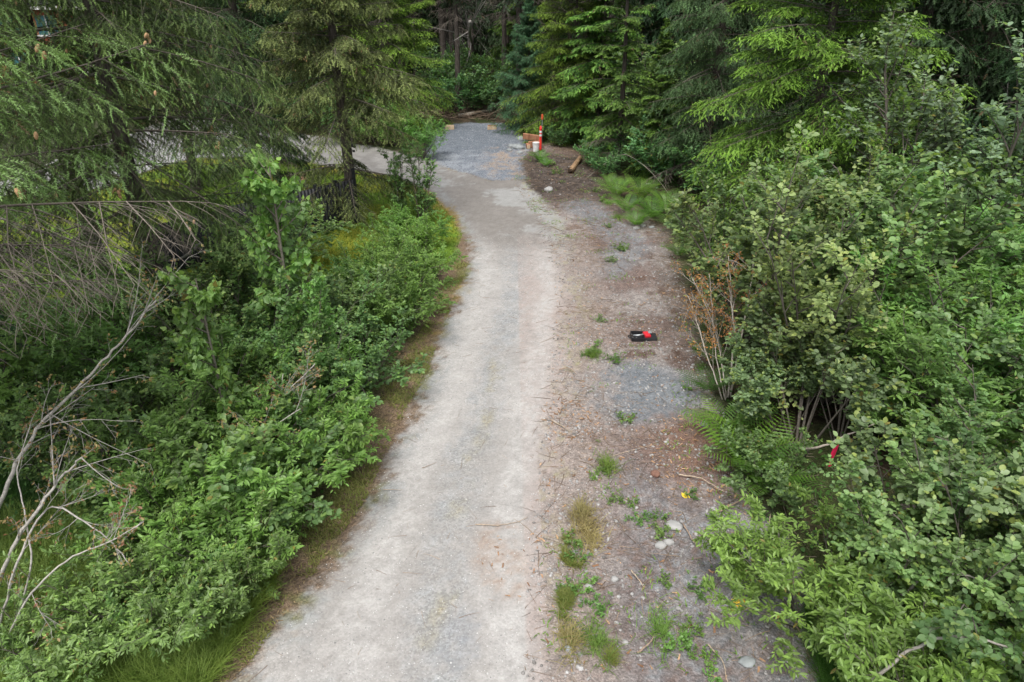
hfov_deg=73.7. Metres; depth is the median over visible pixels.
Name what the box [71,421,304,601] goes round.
willow bush
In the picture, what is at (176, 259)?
dead bough
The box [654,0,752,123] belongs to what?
conifer tree
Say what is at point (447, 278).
willow bush
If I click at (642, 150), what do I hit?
berry bush
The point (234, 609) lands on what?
willow bush
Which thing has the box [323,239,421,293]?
willow bush
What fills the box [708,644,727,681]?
fallen stick
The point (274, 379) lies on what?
dead branch
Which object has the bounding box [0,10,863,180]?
forest floor
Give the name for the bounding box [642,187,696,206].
fern
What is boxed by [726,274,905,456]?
alder bush
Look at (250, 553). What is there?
willow bush
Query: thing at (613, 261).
weed plant
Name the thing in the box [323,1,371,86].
conifer tree
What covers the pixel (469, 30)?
dead conifer
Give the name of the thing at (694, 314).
bare stem
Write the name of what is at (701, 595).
weed plant
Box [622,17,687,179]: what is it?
hemlock tree
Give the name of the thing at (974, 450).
alder bush
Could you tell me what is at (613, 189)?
fern
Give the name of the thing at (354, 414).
willow bush
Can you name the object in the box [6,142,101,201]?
dead bough
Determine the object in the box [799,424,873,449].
thick branch
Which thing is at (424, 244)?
willow bush
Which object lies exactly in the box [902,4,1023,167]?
conifer tree
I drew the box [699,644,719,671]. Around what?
weed plant
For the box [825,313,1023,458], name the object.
willow bush
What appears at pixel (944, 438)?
alder bush
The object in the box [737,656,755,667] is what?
rock
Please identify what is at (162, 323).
alder bush
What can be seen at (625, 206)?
fern
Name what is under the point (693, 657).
weed plant
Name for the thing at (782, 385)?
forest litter
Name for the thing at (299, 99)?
berry bush
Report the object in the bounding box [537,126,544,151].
marker post
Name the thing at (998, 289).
willow bush
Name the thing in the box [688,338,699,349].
weed plant
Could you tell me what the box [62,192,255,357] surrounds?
alder bush
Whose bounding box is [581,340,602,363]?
grass tuft
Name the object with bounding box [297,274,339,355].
cottonwood sapling
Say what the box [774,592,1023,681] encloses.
shade grass
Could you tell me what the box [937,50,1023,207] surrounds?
conifer tree
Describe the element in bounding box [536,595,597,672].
grass tuft
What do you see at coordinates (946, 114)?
alder bush
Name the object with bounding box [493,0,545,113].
conifer tree
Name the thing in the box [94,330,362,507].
alder bush
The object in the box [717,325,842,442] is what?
alder bush
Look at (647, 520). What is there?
weed plant
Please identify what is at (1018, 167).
alder bush
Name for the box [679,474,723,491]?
fallen stick
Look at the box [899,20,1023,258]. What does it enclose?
alder bush
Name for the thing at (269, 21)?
conifer tree
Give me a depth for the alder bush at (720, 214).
15.61 m
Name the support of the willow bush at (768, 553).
on the ground at (814, 455)
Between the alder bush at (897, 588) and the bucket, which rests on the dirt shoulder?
the bucket
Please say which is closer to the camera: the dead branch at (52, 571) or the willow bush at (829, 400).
the dead branch at (52, 571)
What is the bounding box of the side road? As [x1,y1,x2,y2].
[0,118,447,206]
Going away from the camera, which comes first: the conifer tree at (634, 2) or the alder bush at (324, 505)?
the alder bush at (324, 505)
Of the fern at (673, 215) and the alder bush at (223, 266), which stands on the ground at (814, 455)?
the alder bush at (223, 266)
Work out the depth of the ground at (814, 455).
11.08 m
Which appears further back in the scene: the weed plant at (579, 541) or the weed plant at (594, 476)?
the weed plant at (594, 476)
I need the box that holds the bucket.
[532,142,539,151]
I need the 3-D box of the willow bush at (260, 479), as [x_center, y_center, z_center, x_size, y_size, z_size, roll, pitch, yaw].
[-2.962,1.379,9.177,2.549,1.769,2.953,-17,32,-30]
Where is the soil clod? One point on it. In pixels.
(655, 473)
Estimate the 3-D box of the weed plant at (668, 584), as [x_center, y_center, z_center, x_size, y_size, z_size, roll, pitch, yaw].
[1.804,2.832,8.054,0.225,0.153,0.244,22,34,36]
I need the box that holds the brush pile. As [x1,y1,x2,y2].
[414,97,519,121]
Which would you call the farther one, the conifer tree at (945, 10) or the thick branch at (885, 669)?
the conifer tree at (945, 10)
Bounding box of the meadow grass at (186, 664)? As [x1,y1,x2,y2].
[0,489,293,681]
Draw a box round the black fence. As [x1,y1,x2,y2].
[152,168,358,272]
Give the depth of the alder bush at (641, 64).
26.94 m
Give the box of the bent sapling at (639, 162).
[588,148,666,190]
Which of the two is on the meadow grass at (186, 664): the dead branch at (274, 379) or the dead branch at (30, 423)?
the dead branch at (30, 423)
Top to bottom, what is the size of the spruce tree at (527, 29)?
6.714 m
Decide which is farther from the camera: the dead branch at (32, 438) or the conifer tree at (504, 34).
the conifer tree at (504, 34)
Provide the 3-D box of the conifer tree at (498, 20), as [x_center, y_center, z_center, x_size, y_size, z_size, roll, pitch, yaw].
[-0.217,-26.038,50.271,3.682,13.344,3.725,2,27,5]
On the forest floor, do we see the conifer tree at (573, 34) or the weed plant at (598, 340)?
the conifer tree at (573, 34)
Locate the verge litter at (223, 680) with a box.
[210,260,468,681]
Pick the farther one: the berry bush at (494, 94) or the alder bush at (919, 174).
the berry bush at (494, 94)
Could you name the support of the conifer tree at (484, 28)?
on the forest floor
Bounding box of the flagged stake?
[828,443,838,466]
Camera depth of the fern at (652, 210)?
20.94 m
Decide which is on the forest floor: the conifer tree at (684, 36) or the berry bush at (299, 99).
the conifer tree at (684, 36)
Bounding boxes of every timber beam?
[523,133,538,140]
[528,141,538,147]
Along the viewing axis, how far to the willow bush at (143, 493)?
7.84 m
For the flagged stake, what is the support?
on the ground at (814, 455)
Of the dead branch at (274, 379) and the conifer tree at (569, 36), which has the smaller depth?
the dead branch at (274, 379)
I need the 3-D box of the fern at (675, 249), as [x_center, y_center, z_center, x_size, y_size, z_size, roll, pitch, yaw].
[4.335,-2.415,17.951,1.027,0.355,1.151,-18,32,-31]
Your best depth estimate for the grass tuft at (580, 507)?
9.13 m
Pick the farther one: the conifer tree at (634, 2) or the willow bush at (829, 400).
the conifer tree at (634, 2)
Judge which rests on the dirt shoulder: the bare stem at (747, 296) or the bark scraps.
the bark scraps
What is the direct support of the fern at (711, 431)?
on the dirt shoulder
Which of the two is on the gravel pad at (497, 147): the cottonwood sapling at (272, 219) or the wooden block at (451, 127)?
the wooden block at (451, 127)
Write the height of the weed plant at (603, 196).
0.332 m
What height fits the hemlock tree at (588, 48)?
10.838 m
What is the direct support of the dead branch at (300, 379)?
on the ground at (814, 455)
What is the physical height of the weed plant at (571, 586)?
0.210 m
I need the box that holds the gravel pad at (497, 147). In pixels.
[427,122,529,180]
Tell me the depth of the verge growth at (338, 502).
9.38 m
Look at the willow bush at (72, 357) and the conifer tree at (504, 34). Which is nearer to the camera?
the willow bush at (72, 357)
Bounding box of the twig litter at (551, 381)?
[509,144,815,681]
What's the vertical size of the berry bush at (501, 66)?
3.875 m
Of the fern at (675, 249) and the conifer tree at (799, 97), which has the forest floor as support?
the conifer tree at (799, 97)
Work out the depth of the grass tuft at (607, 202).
22.49 m
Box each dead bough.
[0,208,156,271]
[1,215,142,308]
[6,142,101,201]
[37,198,200,270]
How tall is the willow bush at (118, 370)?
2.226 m
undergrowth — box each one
[0,226,447,607]
[630,144,1022,574]
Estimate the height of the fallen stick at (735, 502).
0.077 m
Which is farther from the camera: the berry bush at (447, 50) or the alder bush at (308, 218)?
the berry bush at (447, 50)
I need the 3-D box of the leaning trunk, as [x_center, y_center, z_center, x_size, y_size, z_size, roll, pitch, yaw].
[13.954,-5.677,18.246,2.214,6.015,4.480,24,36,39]
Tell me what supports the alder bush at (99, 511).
on the ground at (814, 455)
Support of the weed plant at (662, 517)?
on the dirt shoulder
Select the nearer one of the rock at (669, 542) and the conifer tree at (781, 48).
the rock at (669, 542)
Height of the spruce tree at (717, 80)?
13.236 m
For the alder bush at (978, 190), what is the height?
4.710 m
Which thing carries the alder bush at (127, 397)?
on the ground at (814, 455)
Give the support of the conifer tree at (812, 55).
on the forest floor
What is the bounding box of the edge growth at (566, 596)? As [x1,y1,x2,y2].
[549,530,631,668]
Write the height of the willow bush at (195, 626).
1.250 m
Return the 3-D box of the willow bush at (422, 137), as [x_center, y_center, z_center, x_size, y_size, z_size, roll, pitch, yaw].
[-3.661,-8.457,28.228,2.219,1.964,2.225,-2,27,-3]
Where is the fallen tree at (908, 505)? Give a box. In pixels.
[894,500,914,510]
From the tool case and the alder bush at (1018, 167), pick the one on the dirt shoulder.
the tool case
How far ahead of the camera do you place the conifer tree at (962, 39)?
25.25 m
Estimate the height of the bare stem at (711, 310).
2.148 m
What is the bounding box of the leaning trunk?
[997,77,1023,139]
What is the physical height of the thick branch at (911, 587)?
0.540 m
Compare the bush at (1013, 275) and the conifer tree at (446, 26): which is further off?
the conifer tree at (446, 26)
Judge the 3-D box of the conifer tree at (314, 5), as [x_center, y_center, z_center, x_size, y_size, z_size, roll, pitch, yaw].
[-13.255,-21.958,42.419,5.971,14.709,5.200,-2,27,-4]
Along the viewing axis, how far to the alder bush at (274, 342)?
10.09 m
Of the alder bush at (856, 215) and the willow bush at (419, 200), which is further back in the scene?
the willow bush at (419, 200)
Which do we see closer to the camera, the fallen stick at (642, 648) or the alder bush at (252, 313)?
the fallen stick at (642, 648)
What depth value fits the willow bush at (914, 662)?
6.11 m
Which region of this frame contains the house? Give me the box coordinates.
[0,1,120,81]
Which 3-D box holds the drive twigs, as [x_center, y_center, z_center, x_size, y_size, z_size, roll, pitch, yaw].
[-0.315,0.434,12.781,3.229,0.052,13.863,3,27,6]
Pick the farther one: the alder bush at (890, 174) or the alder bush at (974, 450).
the alder bush at (890, 174)
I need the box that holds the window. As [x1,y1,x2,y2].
[35,15,57,36]
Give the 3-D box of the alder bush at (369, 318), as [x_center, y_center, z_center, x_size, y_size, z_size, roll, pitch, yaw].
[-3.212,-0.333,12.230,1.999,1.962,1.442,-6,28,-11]
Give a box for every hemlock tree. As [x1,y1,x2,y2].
[238,0,313,110]
[325,0,455,140]
[482,0,550,95]
[498,0,631,145]
[543,0,653,152]
[582,0,665,169]
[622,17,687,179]
[677,0,979,266]
[990,137,1023,258]
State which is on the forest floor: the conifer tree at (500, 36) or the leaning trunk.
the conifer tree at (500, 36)
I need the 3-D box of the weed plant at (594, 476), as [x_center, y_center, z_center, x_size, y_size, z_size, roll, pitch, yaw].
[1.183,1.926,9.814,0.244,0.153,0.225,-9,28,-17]
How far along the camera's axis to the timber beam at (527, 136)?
30.66 m
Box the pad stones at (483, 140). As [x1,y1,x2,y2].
[425,123,530,180]
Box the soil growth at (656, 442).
[514,143,819,676]
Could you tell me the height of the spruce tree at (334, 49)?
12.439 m
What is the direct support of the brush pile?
on the ground at (814, 455)
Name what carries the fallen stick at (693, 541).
on the dirt shoulder
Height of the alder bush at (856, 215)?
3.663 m
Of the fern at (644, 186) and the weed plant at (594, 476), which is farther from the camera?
the fern at (644, 186)
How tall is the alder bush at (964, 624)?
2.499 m
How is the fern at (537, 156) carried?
on the dirt shoulder
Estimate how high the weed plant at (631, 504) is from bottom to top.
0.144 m
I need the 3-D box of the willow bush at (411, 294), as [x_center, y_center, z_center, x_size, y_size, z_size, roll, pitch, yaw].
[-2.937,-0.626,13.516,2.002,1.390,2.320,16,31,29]
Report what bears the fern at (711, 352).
on the ground at (814, 455)
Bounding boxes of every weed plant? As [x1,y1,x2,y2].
[551,166,563,173]
[555,574,581,596]
[561,528,582,548]
[564,547,592,562]
[572,581,594,593]
[578,590,612,616]
[579,574,600,585]
[586,344,601,355]
[589,467,600,480]
[591,313,606,322]
[594,338,602,345]
[598,193,609,200]
[602,350,626,363]
[605,255,617,262]
[606,488,625,504]
[610,240,625,250]
[616,411,637,423]
[625,509,646,525]
[626,495,639,508]
[642,511,651,521]
[648,508,671,519]
[648,519,678,540]
[657,569,671,589]
[663,630,696,651]
[678,612,704,636]
[679,485,699,500]
[683,640,698,659]
[686,569,716,602]
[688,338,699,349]
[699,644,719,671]
[702,668,722,681]
[705,508,715,523]
[760,508,779,522]
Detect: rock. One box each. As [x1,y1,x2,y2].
[511,144,524,148]
[544,186,552,191]
[611,576,618,581]
[655,541,666,549]
[663,539,674,545]
[665,520,683,530]
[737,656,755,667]
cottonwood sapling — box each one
[152,266,265,431]
[237,144,322,330]
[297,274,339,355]
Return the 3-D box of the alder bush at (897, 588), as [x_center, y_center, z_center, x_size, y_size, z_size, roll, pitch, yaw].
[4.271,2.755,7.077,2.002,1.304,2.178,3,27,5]
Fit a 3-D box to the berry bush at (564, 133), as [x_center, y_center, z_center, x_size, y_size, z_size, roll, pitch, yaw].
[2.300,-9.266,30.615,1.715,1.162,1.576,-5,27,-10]
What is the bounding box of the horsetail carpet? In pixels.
[0,419,153,565]
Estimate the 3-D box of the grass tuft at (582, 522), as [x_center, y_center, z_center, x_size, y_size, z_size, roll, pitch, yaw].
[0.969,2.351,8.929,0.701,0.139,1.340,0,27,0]
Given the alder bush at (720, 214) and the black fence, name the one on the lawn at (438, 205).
the black fence
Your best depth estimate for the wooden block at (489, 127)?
34.99 m
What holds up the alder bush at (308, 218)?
on the lawn at (438, 205)
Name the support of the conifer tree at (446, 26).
on the forest floor
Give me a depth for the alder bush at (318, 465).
9.04 m
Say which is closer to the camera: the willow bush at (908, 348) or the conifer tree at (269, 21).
the willow bush at (908, 348)
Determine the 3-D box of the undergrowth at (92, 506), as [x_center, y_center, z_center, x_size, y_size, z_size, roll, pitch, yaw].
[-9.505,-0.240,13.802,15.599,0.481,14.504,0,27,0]
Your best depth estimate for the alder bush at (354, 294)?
12.58 m
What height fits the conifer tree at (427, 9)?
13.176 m
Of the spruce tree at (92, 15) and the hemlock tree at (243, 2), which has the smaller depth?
the spruce tree at (92, 15)
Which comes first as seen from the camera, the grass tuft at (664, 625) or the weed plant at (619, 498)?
the grass tuft at (664, 625)
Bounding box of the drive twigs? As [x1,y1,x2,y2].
[249,248,581,680]
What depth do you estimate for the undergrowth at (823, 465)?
10.49 m
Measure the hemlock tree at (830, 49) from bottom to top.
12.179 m
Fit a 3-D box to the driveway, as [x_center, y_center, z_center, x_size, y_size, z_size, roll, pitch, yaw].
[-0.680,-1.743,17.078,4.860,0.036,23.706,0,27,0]
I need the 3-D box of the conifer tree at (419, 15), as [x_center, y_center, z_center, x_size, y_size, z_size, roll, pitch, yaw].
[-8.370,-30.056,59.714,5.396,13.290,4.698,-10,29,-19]
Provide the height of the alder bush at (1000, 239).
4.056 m
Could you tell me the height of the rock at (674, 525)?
0.069 m
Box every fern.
[400,126,421,137]
[527,149,550,158]
[538,156,553,165]
[589,174,636,194]
[602,173,623,184]
[606,174,662,197]
[609,193,644,210]
[619,194,669,217]
[622,207,654,224]
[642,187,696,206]
[651,212,689,227]
[660,241,685,255]
[674,360,738,391]
[674,393,793,443]
[685,409,803,471]
[690,339,735,367]
[708,421,766,458]
[724,439,837,500]
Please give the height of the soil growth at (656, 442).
0.205 m
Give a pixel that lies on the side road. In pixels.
(371, 158)
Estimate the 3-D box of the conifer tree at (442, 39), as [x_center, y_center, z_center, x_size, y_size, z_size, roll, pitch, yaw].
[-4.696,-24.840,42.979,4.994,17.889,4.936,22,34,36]
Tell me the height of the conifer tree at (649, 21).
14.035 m
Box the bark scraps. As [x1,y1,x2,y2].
[387,149,794,679]
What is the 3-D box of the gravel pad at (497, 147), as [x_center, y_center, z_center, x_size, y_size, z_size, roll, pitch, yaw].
[-1.535,-8.856,31.015,4.860,0.152,12.873,0,27,0]
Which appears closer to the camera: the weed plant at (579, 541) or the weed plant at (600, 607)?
the weed plant at (600, 607)
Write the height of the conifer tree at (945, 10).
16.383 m
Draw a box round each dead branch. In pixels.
[0,242,211,507]
[0,402,92,617]
[0,406,154,584]
[0,460,148,624]
[0,481,143,649]
[221,338,321,442]
[246,341,323,410]
[261,371,305,407]
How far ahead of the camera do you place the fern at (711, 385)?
11.84 m
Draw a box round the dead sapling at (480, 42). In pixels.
[462,11,494,73]
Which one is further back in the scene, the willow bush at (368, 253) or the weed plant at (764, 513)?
the willow bush at (368, 253)
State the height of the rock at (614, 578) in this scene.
0.055 m
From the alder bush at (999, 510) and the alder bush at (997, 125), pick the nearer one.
the alder bush at (999, 510)
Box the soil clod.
[650,470,659,477]
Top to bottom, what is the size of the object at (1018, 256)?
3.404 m
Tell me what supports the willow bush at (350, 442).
on the ground at (814, 455)
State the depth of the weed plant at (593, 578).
8.06 m
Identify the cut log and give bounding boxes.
[567,155,582,173]
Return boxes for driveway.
[231,166,587,681]
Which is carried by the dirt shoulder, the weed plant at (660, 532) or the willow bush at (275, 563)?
the weed plant at (660, 532)
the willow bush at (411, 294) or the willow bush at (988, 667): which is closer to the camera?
the willow bush at (988, 667)
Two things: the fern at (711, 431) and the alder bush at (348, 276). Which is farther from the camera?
the alder bush at (348, 276)
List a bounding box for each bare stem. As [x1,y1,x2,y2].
[672,261,736,397]
[675,282,722,398]
[691,266,730,399]
[702,243,754,397]
[719,233,783,396]
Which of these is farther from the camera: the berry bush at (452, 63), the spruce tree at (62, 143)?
the berry bush at (452, 63)
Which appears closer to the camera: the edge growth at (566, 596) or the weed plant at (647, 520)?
the edge growth at (566, 596)
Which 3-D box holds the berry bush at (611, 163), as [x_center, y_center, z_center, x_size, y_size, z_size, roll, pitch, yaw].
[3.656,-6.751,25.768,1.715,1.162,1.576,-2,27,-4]
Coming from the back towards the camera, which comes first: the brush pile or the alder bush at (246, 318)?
the brush pile
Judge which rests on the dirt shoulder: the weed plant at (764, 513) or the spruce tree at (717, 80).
the weed plant at (764, 513)
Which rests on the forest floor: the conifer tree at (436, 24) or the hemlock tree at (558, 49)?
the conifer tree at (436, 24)
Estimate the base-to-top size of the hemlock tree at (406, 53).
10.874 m
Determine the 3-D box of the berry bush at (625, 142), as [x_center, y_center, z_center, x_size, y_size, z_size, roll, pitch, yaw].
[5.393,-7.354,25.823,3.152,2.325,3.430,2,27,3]
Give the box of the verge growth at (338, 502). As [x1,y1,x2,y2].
[212,260,468,681]
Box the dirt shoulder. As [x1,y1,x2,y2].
[521,142,827,681]
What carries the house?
on the forest floor
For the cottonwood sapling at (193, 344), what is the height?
3.365 m
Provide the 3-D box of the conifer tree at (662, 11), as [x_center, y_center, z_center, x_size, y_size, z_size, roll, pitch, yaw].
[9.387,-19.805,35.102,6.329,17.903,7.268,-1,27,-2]
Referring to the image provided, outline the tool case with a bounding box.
[628,331,656,341]
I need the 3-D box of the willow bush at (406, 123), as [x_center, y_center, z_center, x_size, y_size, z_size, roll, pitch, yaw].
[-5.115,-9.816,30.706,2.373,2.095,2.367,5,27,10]
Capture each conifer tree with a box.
[88,0,210,112]
[153,2,230,113]
[204,0,326,108]
[210,1,253,51]
[268,1,331,103]
[283,4,344,79]
[311,0,356,90]
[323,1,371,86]
[340,0,410,100]
[348,0,390,98]
[356,10,406,69]
[374,0,422,71]
[392,0,439,69]
[395,1,409,74]
[396,0,447,68]
[401,0,437,78]
[410,3,488,69]
[421,0,459,92]
[428,0,477,71]
[429,0,492,113]
[429,1,458,54]
[437,0,484,69]
[441,0,499,90]
[453,0,499,65]
[458,2,498,61]
[480,0,535,102]
[482,5,510,53]
[484,10,548,59]
[488,0,514,61]
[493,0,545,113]
[522,0,581,106]
[538,0,572,61]
[556,3,607,61]
[557,0,587,98]
[558,0,593,82]
[580,0,641,125]
[583,0,653,88]
[610,0,680,98]
[629,0,706,104]
[653,0,791,156]
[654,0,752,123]
[710,0,809,113]
[730,2,785,107]
[759,0,884,160]
[764,0,860,128]
[765,0,924,175]
[767,0,1023,209]
[871,0,1023,163]
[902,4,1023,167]
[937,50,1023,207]
[940,20,1018,95]
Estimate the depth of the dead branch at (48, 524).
6.97 m
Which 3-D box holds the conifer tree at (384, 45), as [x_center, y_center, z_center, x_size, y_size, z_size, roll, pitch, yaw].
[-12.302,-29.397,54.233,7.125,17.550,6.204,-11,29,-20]
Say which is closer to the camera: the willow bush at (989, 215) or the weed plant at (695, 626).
the weed plant at (695, 626)
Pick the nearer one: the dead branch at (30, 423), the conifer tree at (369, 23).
the dead branch at (30, 423)
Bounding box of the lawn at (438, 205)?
[0,157,460,303]
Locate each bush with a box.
[0,267,146,466]
[0,353,101,485]
[0,392,119,498]
[0,504,241,651]
[0,569,121,681]
[3,382,219,506]
[8,299,179,417]
[8,484,187,681]
[11,347,181,453]
[17,255,229,434]
[40,439,262,586]
[56,403,211,550]
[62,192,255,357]
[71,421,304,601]
[75,380,318,576]
[87,481,224,677]
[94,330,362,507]
[102,325,286,465]
[104,504,270,630]
[109,195,280,338]
[109,385,342,551]
[119,261,309,386]
[131,456,326,569]
[132,508,290,645]
[147,344,378,495]
[152,480,272,589]
[161,448,298,647]
[168,326,309,431]
[182,342,381,550]
[191,205,321,312]
[194,410,327,527]
[201,280,350,414]
[209,373,391,474]
[211,196,356,265]
[211,336,365,462]
[215,254,329,365]
[219,69,295,125]
[232,305,363,409]
[235,266,371,360]
[250,63,335,131]
[256,252,370,325]
[274,265,385,363]
[286,256,399,327]
[295,304,427,411]
[298,82,395,141]
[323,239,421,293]
[324,225,443,281]
[329,272,432,345]
[334,233,457,348]
[337,245,458,309]
[347,98,399,145]
[359,205,438,253]
[366,213,468,279]
[376,202,455,245]
[377,99,421,145]
[377,143,411,215]
[398,115,448,158]
[401,141,440,224]
[405,34,485,103]
[414,41,468,78]
[419,64,491,114]
[428,43,527,110]
[452,62,509,112]
[531,116,562,139]
[546,122,578,145]
[573,135,624,166]
[588,147,627,174]
[604,16,725,131]
[613,122,685,175]
[624,113,720,181]
[663,147,798,276]
[664,120,880,379]
[666,130,753,199]
[668,136,883,341]
[692,489,973,681]
[701,419,822,515]
[715,162,897,332]
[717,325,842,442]
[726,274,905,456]
[730,180,933,419]
[744,145,1007,250]
[744,151,925,316]
[780,464,1006,669]
[782,281,951,404]
[783,311,924,448]
[785,140,1023,308]
[793,166,1023,320]
[799,580,957,681]
[809,86,1023,298]
[814,246,1023,452]
[820,454,1023,625]
[824,1,982,209]
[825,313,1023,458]
[826,410,1023,590]
[834,245,984,385]
[835,235,1023,377]
[837,579,1023,681]
[843,263,1023,451]
[846,409,1023,670]
[848,267,1023,476]
[849,507,1023,681]
[868,527,1023,681]
[895,141,1023,316]
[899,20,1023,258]
[901,379,1023,542]
[902,334,1023,548]
[906,227,1023,447]
[909,455,1023,681]
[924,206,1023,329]
[932,145,1023,261]
[952,197,1023,340]
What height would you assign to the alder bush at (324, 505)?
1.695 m
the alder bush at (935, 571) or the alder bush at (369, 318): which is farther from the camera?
the alder bush at (369, 318)
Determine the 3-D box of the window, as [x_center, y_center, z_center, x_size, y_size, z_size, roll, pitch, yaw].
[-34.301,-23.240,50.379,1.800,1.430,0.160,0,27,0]
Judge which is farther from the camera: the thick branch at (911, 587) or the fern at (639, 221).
the fern at (639, 221)
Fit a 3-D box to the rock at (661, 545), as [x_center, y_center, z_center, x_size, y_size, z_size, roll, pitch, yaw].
[1.878,2.580,8.614,0.143,0.087,0.143,11,29,21]
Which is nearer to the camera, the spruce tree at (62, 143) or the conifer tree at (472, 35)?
the spruce tree at (62, 143)
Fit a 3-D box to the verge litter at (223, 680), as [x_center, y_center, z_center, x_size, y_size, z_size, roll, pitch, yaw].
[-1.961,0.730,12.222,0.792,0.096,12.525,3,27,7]
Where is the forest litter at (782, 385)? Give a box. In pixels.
[630,148,1016,582]
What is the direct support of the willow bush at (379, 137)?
on the ground at (814, 455)
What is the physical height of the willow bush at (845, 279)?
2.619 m
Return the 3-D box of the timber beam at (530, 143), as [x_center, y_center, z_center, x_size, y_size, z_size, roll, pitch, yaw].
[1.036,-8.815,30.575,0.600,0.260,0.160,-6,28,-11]
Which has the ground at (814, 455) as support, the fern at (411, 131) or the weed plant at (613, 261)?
the fern at (411, 131)
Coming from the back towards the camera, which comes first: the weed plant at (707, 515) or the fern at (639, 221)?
the fern at (639, 221)
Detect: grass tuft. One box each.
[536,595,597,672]
[560,491,612,560]
[560,503,613,567]
[560,601,631,678]
[566,492,601,538]
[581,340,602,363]
[585,446,629,478]
[601,197,614,206]
[609,210,626,220]
[631,577,693,669]
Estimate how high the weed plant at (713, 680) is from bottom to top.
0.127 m
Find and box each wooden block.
[445,125,453,129]
[487,125,496,129]
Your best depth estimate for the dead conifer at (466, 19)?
50.94 m
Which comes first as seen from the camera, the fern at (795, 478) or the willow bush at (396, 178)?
the fern at (795, 478)
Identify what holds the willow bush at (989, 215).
on the ground at (814, 455)
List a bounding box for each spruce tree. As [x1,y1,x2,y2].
[0,0,243,365]
[0,0,267,308]
[0,0,314,352]
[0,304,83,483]
[82,0,248,190]
[161,0,325,212]
[244,0,440,232]
[488,0,562,134]
[637,0,794,190]
[860,0,1023,175]
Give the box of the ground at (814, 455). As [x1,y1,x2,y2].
[0,89,1022,681]
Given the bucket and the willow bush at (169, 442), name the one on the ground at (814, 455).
the willow bush at (169, 442)
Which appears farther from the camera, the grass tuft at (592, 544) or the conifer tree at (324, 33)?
the conifer tree at (324, 33)
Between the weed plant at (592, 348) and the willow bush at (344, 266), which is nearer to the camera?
the weed plant at (592, 348)
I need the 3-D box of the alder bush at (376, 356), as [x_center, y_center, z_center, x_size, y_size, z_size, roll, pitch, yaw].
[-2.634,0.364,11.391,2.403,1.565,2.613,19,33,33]
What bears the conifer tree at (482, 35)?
on the forest floor
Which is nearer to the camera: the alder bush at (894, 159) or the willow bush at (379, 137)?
the alder bush at (894, 159)
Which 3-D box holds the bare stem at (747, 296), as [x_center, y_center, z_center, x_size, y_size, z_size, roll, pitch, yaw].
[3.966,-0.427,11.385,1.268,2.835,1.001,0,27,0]
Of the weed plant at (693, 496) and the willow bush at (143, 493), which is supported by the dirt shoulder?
the weed plant at (693, 496)
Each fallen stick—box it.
[476,517,526,525]
[637,635,655,653]
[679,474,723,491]
[683,524,711,563]
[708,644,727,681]
[719,488,752,511]
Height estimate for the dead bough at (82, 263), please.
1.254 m
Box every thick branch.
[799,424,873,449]
[871,635,1023,679]
[900,569,986,595]
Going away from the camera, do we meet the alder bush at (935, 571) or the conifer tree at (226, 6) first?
the alder bush at (935, 571)
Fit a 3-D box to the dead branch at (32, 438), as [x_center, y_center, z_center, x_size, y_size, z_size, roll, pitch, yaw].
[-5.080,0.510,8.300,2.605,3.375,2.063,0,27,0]
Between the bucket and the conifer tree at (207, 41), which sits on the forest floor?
the conifer tree at (207, 41)
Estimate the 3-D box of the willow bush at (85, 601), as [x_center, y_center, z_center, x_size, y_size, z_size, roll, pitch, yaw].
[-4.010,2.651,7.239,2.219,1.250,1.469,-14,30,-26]
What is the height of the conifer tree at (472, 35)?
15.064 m
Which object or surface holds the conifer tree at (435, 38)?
on the forest floor
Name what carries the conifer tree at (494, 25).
on the forest floor
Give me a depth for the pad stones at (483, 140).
29.82 m
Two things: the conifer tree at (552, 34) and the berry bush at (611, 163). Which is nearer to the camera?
the berry bush at (611, 163)
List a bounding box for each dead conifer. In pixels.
[407,0,508,71]
[447,6,484,53]
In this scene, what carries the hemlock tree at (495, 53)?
on the ground at (814, 455)
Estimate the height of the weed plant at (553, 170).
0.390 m
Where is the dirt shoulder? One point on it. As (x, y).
(632, 672)
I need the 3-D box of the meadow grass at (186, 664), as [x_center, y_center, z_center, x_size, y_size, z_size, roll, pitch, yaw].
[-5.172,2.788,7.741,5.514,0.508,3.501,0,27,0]
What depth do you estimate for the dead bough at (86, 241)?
10.00 m
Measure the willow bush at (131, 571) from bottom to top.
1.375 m
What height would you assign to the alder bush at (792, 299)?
4.100 m
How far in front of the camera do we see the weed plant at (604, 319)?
14.48 m
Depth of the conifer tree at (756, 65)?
39.34 m
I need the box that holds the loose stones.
[517,148,821,681]
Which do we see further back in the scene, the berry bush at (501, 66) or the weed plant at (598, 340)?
the berry bush at (501, 66)
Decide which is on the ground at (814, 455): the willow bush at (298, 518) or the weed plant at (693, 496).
the willow bush at (298, 518)
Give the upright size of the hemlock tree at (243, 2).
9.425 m
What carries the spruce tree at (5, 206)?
on the ground at (814, 455)
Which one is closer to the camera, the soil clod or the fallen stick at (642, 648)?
the fallen stick at (642, 648)
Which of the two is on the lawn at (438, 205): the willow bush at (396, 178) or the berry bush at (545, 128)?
the willow bush at (396, 178)
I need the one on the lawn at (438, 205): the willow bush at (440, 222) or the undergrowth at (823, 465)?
the willow bush at (440, 222)

